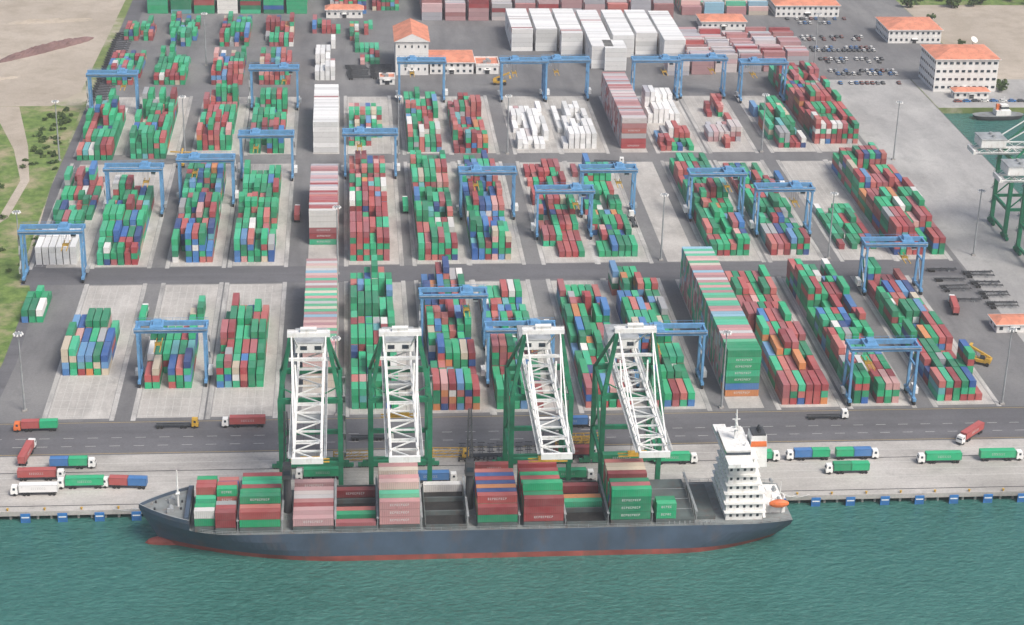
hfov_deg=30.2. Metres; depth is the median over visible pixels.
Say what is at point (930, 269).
container trailer
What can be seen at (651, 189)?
yard paving
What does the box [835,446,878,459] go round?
container truck
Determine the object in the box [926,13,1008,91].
tree line
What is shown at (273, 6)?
container stack
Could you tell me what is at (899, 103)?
light mast
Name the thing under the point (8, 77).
soil mound
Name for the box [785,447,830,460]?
container truck
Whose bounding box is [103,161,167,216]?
gantry crane
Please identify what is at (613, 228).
container stack
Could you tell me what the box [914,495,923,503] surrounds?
quay fender
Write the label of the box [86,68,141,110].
gantry crane
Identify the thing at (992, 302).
container trailer
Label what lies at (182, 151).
reach stacker
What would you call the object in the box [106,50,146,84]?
container stack
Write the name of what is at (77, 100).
ground
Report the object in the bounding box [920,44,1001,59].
roof
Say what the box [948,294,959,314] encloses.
container truck
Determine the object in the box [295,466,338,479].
container truck
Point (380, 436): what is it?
container truck
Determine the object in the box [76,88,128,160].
container stack
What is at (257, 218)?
container stack
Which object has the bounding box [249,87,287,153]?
container stack
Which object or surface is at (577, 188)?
gantry crane
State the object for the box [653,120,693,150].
container stack
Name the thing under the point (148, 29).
container stack
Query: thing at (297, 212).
container truck
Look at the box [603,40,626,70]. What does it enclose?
container stack
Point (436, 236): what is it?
container stack
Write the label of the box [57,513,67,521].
quay fender
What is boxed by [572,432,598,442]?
spreader frame
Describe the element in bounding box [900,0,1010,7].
tree line
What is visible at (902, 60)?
car park pavement
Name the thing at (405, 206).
container truck
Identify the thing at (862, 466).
container truck
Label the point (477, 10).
container stack
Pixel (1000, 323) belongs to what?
site office
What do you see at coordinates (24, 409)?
light mast
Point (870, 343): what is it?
gantry crane
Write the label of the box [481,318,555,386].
gantry crane
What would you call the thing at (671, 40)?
container stack
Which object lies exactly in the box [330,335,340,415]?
light mast
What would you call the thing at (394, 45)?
windows
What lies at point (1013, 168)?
ship to shore crane
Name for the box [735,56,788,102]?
gantry crane
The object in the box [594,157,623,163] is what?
container truck
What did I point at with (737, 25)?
windows
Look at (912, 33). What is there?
windows
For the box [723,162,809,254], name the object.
container stack
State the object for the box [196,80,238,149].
container stack
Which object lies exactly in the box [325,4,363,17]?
warehouse
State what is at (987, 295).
container trailer
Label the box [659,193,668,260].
light mast
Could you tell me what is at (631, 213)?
container truck
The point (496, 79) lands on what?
reach stacker
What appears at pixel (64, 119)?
bush
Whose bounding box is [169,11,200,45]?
container stack
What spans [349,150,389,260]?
container stack
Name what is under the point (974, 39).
satellite dish
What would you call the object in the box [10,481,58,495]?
container truck
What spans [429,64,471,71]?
windows
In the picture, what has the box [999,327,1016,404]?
light mast
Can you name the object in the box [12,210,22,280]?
light mast
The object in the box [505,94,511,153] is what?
light mast
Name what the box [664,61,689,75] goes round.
container stack
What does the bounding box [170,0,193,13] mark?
container stack
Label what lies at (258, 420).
container truck
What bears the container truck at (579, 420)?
on the road at (681, 428)
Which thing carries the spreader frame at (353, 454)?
on the quay apron
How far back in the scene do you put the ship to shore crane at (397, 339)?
593.23 m
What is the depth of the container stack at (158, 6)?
1151.49 m
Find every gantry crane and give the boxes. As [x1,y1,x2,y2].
[17,221,89,283]
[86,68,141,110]
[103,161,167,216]
[133,317,212,387]
[176,151,238,206]
[238,128,297,180]
[248,62,301,109]
[341,126,399,178]
[396,55,447,102]
[416,284,487,349]
[456,164,518,219]
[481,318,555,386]
[497,55,549,101]
[531,182,594,239]
[539,54,590,100]
[575,162,637,217]
[630,320,707,388]
[631,54,680,100]
[675,52,727,98]
[683,166,747,221]
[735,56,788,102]
[749,180,815,236]
[840,336,921,405]
[855,234,927,295]
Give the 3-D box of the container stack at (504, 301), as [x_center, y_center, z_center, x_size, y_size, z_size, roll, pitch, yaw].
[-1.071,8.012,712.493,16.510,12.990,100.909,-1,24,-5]
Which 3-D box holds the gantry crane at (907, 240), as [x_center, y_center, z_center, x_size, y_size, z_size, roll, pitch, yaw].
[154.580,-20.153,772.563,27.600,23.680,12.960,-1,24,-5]
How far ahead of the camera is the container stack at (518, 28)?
1094.42 m
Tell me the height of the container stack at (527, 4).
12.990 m
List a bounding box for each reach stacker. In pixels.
[170,148,195,167]
[492,72,510,84]
[969,342,991,366]
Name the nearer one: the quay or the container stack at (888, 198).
the quay
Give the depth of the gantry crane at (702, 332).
685.14 m
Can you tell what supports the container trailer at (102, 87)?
on the access road at (36, 272)
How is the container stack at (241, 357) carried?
on the yard paving
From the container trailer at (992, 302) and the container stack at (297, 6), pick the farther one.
the container stack at (297, 6)
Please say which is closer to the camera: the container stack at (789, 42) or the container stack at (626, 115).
the container stack at (626, 115)
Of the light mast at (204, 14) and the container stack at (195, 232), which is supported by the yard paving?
the container stack at (195, 232)
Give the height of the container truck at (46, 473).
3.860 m
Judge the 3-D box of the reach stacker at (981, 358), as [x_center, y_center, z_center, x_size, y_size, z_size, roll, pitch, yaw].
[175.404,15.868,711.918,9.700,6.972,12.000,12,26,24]
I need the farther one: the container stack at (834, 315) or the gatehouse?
the gatehouse
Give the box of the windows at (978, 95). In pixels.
[951,91,986,96]
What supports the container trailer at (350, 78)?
on the yard pavement at (40, 350)
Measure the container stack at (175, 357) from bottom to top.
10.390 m
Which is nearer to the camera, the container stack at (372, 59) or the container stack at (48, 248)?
the container stack at (48, 248)
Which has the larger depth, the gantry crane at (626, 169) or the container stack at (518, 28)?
the container stack at (518, 28)
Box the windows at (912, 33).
[876,22,939,40]
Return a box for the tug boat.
[972,97,1023,120]
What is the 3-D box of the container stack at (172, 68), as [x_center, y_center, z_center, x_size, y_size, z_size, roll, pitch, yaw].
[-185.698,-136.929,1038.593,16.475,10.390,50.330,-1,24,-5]
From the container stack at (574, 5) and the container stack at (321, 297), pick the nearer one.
the container stack at (321, 297)
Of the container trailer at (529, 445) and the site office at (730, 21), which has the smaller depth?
the container trailer at (529, 445)
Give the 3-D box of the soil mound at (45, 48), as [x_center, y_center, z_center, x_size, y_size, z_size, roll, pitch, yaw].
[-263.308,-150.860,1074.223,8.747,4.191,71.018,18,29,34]
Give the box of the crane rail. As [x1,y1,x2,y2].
[0,454,1023,507]
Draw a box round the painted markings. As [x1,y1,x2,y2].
[0,96,1023,493]
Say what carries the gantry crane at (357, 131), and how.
on the yard paving
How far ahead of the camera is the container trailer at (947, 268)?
796.99 m
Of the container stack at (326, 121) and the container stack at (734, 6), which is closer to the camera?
the container stack at (326, 121)
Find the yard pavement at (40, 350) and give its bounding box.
[0,0,1023,454]
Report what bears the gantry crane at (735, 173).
on the yard paving
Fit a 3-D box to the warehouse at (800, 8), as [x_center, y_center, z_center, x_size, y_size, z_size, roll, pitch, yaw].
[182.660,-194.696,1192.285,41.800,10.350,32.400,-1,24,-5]
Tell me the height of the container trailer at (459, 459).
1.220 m
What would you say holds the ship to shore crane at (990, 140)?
on the wharf pavement at (942, 168)
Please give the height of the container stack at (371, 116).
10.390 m
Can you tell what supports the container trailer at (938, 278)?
on the yard pavement at (40, 350)
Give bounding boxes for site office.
[379,72,394,84]
[474,56,498,73]
[696,14,747,29]
[987,313,1023,332]
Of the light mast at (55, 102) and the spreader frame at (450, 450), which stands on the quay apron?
the spreader frame at (450, 450)
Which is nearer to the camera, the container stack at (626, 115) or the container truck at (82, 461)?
the container truck at (82, 461)
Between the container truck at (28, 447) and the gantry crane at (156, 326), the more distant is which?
the gantry crane at (156, 326)
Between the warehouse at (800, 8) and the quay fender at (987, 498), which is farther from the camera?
the warehouse at (800, 8)
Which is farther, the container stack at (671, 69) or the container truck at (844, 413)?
the container stack at (671, 69)
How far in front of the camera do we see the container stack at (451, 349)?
694.67 m
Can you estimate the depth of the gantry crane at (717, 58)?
1013.45 m
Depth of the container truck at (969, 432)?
653.81 m
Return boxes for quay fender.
[20,514,30,522]
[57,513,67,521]
[94,512,104,520]
[131,511,141,520]
[811,497,820,506]
[845,497,855,505]
[880,496,889,504]
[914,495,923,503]
[949,495,958,503]
[983,494,992,502]
[1017,493,1023,501]
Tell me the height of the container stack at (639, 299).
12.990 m
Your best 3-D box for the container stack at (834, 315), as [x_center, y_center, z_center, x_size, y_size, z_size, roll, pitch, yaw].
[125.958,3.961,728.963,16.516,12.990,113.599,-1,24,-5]
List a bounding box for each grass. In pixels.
[0,105,80,366]
[896,0,1023,4]
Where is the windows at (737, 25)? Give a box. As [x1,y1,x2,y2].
[697,18,743,26]
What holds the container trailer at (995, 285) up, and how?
on the wharf pavement at (942, 168)
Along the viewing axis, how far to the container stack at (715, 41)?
1076.93 m
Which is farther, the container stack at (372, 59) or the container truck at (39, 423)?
the container stack at (372, 59)
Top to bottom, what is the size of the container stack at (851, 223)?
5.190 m
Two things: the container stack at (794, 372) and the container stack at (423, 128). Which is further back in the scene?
the container stack at (423, 128)
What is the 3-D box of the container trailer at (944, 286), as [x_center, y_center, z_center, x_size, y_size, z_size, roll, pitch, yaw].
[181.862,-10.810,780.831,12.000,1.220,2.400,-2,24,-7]
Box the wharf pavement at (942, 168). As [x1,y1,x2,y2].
[829,79,1023,341]
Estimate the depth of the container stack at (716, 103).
988.55 m
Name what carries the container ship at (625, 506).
on the water
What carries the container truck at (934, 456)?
on the quay apron
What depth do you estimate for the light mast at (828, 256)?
801.93 m
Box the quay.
[0,484,1023,519]
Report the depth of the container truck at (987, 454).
640.22 m
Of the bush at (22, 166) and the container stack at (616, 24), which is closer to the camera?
the bush at (22, 166)
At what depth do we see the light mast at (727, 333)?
667.30 m
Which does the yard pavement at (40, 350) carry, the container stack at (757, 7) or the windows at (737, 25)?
the container stack at (757, 7)
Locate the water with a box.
[0,113,1023,624]
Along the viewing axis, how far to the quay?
617.50 m
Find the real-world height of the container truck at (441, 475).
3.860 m
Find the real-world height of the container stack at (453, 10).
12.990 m
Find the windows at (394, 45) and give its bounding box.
[394,45,425,70]
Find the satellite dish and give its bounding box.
[971,36,977,43]
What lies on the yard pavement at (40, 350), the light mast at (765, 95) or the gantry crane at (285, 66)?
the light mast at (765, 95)
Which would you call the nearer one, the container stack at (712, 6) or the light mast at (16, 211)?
the light mast at (16, 211)
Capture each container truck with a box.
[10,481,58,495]
[13,418,57,431]
[17,438,36,465]
[17,467,65,480]
[49,455,96,469]
[57,475,103,488]
[102,474,147,489]
[139,303,148,320]
[156,417,198,428]
[221,414,265,427]
[294,204,299,221]
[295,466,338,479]
[351,433,393,440]
[402,196,408,212]
[418,469,457,483]
[461,448,500,459]
[474,461,507,468]
[552,415,590,427]
[553,444,596,457]
[558,467,594,479]
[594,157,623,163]
[628,210,637,227]
[654,451,697,464]
[767,449,779,461]
[773,170,784,181]
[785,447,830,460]
[807,408,848,419]
[824,460,869,474]
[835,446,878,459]
[916,450,962,463]
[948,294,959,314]
[956,420,984,444]
[978,448,1023,461]
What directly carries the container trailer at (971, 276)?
on the wharf pavement at (942, 168)
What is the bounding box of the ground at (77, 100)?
[25,0,1023,502]
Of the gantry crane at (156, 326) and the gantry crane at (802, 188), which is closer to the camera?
the gantry crane at (156, 326)
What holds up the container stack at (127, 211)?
on the yard paving
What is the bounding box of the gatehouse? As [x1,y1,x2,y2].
[949,87,990,98]
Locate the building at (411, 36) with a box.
[393,18,429,74]
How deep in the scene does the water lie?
570.02 m
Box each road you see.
[0,0,146,396]
[0,260,1023,456]
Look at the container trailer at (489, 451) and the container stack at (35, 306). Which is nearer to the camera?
the container trailer at (489, 451)
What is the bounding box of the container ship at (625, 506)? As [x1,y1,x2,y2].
[113,408,809,560]
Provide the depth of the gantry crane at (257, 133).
878.81 m
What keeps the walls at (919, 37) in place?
on the car park pavement at (902, 60)
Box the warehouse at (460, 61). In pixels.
[428,50,474,73]
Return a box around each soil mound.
[0,36,93,62]
[0,76,19,79]
[5,17,91,23]
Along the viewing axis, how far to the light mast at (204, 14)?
1047.42 m
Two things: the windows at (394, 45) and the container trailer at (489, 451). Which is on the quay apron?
the container trailer at (489, 451)
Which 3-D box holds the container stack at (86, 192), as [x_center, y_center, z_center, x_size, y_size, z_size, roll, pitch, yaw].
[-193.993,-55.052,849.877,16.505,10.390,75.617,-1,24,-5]
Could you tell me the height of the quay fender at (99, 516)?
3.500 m
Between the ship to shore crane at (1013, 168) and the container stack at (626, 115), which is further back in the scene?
the container stack at (626, 115)
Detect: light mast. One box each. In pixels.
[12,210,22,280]
[13,331,27,411]
[51,100,61,160]
[179,95,185,153]
[201,12,207,65]
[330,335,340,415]
[332,205,340,274]
[395,95,401,154]
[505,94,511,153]
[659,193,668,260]
[719,330,731,408]
[760,93,769,151]
[814,13,821,63]
[826,192,838,258]
[891,101,902,159]
[971,189,985,255]
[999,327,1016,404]
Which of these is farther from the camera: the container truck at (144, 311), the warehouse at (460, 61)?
the warehouse at (460, 61)
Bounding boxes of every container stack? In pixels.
[21,285,51,322]
[35,228,82,264]
[53,160,104,223]
[61,308,119,375]
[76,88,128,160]
[97,175,153,264]
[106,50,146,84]
[124,15,156,40]
[129,87,177,158]
[144,319,198,388]
[147,0,170,13]
[154,41,190,84]
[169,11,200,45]
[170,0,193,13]
[171,163,225,262]
[189,295,205,325]
[194,0,216,13]
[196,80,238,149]
[211,45,246,84]
[216,293,268,387]
[217,0,239,13]
[219,11,252,46]
[234,160,280,261]
[240,0,262,13]
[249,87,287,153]
[259,47,291,84]
[263,0,284,13]
[265,12,294,45]
[286,0,307,13]
[302,258,337,387]
[309,164,338,244]
[312,14,339,33]
[313,84,338,152]
[315,34,335,79]
[330,0,365,13]
[349,103,381,145]
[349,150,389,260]
[350,20,379,64]
[350,255,398,408]
[372,0,398,10]
[403,87,441,151]
[410,150,457,259]
[419,0,441,20]
[421,256,479,409]
[442,0,465,20]
[447,92,487,152]
[457,150,511,259]
[465,0,488,20]
[478,279,543,408]
[489,0,511,20]
[505,8,532,50]
[509,101,548,148]
[511,0,534,15]
[523,158,584,256]
[529,8,556,50]
[535,0,558,13]
[550,101,596,148]
[552,8,582,54]
[556,279,632,407]
[558,0,581,15]
[570,153,637,256]
[576,10,612,68]
[582,0,604,17]
[600,10,634,56]
[601,72,646,148]
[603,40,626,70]
[605,0,627,13]
[608,260,694,406]
[624,10,657,54]
[627,0,650,14]
[638,85,679,122]
[648,11,685,55]
[651,0,673,17]
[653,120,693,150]
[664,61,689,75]
[669,153,749,255]
[673,0,701,14]
[678,27,713,74]
[679,246,761,396]
[697,26,737,72]
[700,0,723,13]
[703,93,742,147]
[704,119,740,141]
[721,31,761,72]
[723,0,745,14]
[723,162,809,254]
[724,265,828,404]
[744,0,768,14]
[745,27,785,71]
[748,95,805,147]
[768,27,808,65]
[768,61,858,143]
[786,258,899,403]
[813,203,875,248]
[831,142,945,254]
[860,257,981,400]
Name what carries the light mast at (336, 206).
on the road at (681, 428)
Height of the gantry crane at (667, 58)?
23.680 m
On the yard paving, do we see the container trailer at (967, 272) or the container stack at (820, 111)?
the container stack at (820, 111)
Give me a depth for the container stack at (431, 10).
1150.24 m
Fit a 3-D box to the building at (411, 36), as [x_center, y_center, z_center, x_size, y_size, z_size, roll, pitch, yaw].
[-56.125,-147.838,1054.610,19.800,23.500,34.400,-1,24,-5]
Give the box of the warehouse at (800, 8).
[767,0,840,16]
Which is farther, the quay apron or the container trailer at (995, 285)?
the container trailer at (995, 285)
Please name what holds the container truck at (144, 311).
on the yard pavement at (40, 350)
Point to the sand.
(47, 78)
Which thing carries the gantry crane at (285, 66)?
on the yard paving
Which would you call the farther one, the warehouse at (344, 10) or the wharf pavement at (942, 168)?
the warehouse at (344, 10)
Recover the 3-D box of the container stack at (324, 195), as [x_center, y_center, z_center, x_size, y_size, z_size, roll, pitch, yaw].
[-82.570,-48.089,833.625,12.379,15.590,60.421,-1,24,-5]
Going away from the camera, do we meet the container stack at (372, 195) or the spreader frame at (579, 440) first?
the spreader frame at (579, 440)
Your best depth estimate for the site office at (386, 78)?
1027.06 m
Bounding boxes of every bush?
[0,163,57,271]
[22,106,72,164]
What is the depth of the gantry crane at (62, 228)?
761.90 m
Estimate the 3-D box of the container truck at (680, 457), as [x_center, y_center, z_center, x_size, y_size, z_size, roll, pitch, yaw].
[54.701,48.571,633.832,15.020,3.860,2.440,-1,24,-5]
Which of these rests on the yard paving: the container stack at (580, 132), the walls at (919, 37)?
the container stack at (580, 132)
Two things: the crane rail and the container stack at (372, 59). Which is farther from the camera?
the container stack at (372, 59)
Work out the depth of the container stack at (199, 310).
733.81 m
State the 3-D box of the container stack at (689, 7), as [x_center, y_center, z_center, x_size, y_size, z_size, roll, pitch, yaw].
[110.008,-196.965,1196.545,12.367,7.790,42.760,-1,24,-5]
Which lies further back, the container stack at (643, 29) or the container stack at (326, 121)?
the container stack at (643, 29)
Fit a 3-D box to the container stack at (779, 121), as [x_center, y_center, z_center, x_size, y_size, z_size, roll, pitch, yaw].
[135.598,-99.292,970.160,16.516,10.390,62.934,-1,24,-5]
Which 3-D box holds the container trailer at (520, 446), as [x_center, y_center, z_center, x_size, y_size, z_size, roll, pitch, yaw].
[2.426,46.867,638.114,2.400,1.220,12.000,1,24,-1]
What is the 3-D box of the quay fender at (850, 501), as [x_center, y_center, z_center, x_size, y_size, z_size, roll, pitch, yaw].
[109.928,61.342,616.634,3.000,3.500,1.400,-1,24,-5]
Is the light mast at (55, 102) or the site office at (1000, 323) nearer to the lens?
the site office at (1000, 323)
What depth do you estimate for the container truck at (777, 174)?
894.40 m
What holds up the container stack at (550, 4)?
on the yard pavement at (40, 350)
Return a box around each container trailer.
[92,85,115,89]
[348,77,369,79]
[458,443,465,460]
[477,442,484,459]
[487,443,493,460]
[515,442,522,453]
[525,441,531,453]
[926,267,955,271]
[928,267,956,271]
[936,277,965,281]
[939,283,968,288]
[942,287,971,291]
[958,297,981,301]
[964,270,992,273]
[965,273,994,277]
[969,280,999,284]
[973,283,1003,287]
[977,290,1007,293]
[980,293,1009,298]
[985,300,1015,305]
[987,300,1017,304]
[988,304,1018,308]
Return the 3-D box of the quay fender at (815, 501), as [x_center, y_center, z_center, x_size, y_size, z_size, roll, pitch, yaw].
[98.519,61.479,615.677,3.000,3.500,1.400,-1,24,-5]
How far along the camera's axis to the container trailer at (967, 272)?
794.87 m
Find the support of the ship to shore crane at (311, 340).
on the crane rail
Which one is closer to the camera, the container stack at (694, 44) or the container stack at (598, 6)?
the container stack at (694, 44)
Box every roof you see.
[875,17,943,30]
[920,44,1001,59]
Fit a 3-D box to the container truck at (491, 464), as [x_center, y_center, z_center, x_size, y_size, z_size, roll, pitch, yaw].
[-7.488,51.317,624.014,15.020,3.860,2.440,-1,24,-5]
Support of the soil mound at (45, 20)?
on the ground at (77, 100)
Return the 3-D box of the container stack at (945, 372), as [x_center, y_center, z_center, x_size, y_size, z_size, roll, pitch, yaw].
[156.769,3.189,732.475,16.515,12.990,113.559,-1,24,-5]
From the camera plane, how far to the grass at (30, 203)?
859.27 m
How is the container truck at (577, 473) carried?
on the quay apron
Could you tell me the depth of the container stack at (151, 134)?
924.00 m
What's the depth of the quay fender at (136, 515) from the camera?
596.80 m
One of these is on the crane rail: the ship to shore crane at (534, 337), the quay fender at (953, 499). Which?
the ship to shore crane at (534, 337)
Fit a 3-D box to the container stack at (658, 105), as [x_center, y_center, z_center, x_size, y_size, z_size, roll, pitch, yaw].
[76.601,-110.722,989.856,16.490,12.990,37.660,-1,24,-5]
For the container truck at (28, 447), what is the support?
on the quay apron
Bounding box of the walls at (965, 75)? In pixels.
[918,47,998,91]
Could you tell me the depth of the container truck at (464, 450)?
633.67 m
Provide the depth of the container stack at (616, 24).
1097.77 m
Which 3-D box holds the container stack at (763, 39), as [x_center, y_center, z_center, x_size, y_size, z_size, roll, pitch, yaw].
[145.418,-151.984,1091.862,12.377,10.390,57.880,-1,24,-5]
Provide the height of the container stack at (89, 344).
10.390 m
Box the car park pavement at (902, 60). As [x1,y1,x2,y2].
[765,0,1023,107]
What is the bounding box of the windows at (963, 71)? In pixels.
[919,49,997,88]
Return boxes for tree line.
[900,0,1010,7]
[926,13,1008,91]
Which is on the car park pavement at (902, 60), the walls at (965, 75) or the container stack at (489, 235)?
the walls at (965, 75)
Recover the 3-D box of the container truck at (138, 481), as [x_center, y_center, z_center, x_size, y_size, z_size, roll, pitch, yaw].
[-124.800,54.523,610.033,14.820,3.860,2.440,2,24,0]
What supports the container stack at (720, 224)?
on the yard paving
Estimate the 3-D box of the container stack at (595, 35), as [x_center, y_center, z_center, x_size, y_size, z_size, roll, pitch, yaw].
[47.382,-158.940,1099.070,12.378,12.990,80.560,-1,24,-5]
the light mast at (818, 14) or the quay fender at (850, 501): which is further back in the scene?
the light mast at (818, 14)
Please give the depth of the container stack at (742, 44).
1075.32 m
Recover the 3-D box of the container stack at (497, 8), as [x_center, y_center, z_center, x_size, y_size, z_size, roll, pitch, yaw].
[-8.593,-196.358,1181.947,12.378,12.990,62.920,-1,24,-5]
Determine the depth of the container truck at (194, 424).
649.31 m
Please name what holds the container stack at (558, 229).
on the yard paving
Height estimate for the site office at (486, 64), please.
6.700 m
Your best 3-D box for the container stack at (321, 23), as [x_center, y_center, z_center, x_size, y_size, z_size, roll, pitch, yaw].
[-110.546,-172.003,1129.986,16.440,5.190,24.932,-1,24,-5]
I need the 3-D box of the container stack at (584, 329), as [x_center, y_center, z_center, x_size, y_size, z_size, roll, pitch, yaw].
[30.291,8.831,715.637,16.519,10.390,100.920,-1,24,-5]
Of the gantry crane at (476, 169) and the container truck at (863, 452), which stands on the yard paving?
the gantry crane at (476, 169)
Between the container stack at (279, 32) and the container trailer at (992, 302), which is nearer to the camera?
the container trailer at (992, 302)
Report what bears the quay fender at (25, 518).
attached to the quay
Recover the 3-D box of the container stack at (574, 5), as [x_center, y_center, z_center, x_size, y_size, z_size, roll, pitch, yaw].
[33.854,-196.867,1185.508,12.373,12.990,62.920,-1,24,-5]
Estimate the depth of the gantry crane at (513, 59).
1000.77 m
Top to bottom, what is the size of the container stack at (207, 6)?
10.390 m
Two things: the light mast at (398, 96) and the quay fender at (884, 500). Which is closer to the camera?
the quay fender at (884, 500)
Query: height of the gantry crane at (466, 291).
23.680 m
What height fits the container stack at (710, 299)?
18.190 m
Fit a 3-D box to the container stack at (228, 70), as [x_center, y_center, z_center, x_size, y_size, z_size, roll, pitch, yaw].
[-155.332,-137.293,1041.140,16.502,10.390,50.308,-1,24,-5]
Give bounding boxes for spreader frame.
[333,450,367,459]
[432,447,468,456]
[555,437,589,443]
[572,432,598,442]
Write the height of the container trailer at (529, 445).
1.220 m
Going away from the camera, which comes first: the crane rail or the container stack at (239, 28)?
the crane rail
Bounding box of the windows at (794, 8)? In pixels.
[768,4,837,14]
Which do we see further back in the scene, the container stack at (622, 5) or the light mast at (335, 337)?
the container stack at (622, 5)
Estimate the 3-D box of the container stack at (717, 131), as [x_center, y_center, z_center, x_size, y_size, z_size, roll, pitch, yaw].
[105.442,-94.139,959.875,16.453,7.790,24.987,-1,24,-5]
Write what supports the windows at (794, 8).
in the warehouse at (800, 8)
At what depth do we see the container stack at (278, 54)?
1029.76 m
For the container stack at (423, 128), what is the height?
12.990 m
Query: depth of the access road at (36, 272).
857.24 m
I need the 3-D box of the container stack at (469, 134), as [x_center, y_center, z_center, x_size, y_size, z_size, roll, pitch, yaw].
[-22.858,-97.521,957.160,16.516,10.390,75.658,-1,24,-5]
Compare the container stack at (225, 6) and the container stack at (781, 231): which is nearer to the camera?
the container stack at (781, 231)
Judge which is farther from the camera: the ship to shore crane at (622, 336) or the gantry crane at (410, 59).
the gantry crane at (410, 59)
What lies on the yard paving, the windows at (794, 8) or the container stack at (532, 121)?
the container stack at (532, 121)
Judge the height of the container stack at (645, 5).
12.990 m
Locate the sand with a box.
[0,0,1023,222]
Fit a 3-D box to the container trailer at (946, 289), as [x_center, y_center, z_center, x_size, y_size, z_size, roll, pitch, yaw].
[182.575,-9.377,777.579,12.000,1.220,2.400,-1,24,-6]
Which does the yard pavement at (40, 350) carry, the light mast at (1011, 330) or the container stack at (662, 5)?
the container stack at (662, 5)
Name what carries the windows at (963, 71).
attached to the walls at (965, 75)
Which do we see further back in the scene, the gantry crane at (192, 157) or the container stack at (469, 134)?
the container stack at (469, 134)
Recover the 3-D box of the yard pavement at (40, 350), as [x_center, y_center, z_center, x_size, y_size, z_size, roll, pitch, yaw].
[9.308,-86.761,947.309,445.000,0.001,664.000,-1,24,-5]
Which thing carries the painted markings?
on the road at (681, 428)
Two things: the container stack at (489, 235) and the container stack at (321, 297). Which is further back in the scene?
the container stack at (489, 235)
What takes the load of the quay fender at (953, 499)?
attached to the quay
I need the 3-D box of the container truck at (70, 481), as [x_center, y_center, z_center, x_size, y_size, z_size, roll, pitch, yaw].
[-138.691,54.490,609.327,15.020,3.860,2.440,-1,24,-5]
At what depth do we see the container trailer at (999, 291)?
775.20 m
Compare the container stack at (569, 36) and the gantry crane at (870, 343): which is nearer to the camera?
the gantry crane at (870, 343)
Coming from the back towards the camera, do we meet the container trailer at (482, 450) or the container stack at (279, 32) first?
the container stack at (279, 32)
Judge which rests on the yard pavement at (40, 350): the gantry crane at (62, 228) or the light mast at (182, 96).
the light mast at (182, 96)
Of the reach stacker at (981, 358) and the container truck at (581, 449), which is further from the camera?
the reach stacker at (981, 358)
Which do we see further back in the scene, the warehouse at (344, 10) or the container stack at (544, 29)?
the warehouse at (344, 10)
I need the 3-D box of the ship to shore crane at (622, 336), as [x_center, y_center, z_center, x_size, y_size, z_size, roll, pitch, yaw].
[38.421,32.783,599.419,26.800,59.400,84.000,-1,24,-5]
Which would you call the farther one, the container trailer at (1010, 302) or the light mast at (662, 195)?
the light mast at (662, 195)
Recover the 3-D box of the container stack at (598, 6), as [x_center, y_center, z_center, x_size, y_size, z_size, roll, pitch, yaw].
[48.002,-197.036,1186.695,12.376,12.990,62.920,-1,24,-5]
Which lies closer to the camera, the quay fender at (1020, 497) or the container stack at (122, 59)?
the quay fender at (1020, 497)
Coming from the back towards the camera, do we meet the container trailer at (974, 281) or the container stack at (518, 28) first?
the container stack at (518, 28)
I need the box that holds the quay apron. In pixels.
[0,439,1023,503]
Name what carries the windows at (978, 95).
in the gatehouse
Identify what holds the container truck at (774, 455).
on the quay apron
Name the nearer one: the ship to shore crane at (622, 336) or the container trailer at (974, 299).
the ship to shore crane at (622, 336)
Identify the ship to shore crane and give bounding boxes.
[272,327,353,484]
[358,326,438,483]
[492,324,574,480]
[579,323,672,483]
[967,121,1023,240]
[993,158,1023,255]
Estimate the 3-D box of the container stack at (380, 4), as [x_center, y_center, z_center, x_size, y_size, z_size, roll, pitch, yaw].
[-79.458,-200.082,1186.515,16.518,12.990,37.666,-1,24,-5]
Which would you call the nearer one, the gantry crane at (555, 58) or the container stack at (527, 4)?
the gantry crane at (555, 58)
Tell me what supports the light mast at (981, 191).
on the wharf pavement at (942, 168)
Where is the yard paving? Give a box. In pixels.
[29,95,1000,420]
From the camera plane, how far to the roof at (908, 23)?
1131.79 m
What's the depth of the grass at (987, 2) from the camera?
1223.63 m
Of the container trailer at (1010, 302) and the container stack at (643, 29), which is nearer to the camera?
the container trailer at (1010, 302)
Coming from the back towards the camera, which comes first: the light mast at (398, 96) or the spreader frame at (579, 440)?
the light mast at (398, 96)
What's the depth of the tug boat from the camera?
1002.50 m
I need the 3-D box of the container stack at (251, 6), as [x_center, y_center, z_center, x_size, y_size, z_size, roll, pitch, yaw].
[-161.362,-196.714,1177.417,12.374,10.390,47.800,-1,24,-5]
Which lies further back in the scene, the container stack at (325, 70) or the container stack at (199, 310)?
the container stack at (325, 70)
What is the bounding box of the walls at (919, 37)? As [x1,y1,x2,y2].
[875,19,941,42]
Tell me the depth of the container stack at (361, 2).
1160.15 m
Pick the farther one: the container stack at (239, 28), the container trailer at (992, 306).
the container stack at (239, 28)
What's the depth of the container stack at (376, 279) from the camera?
713.55 m

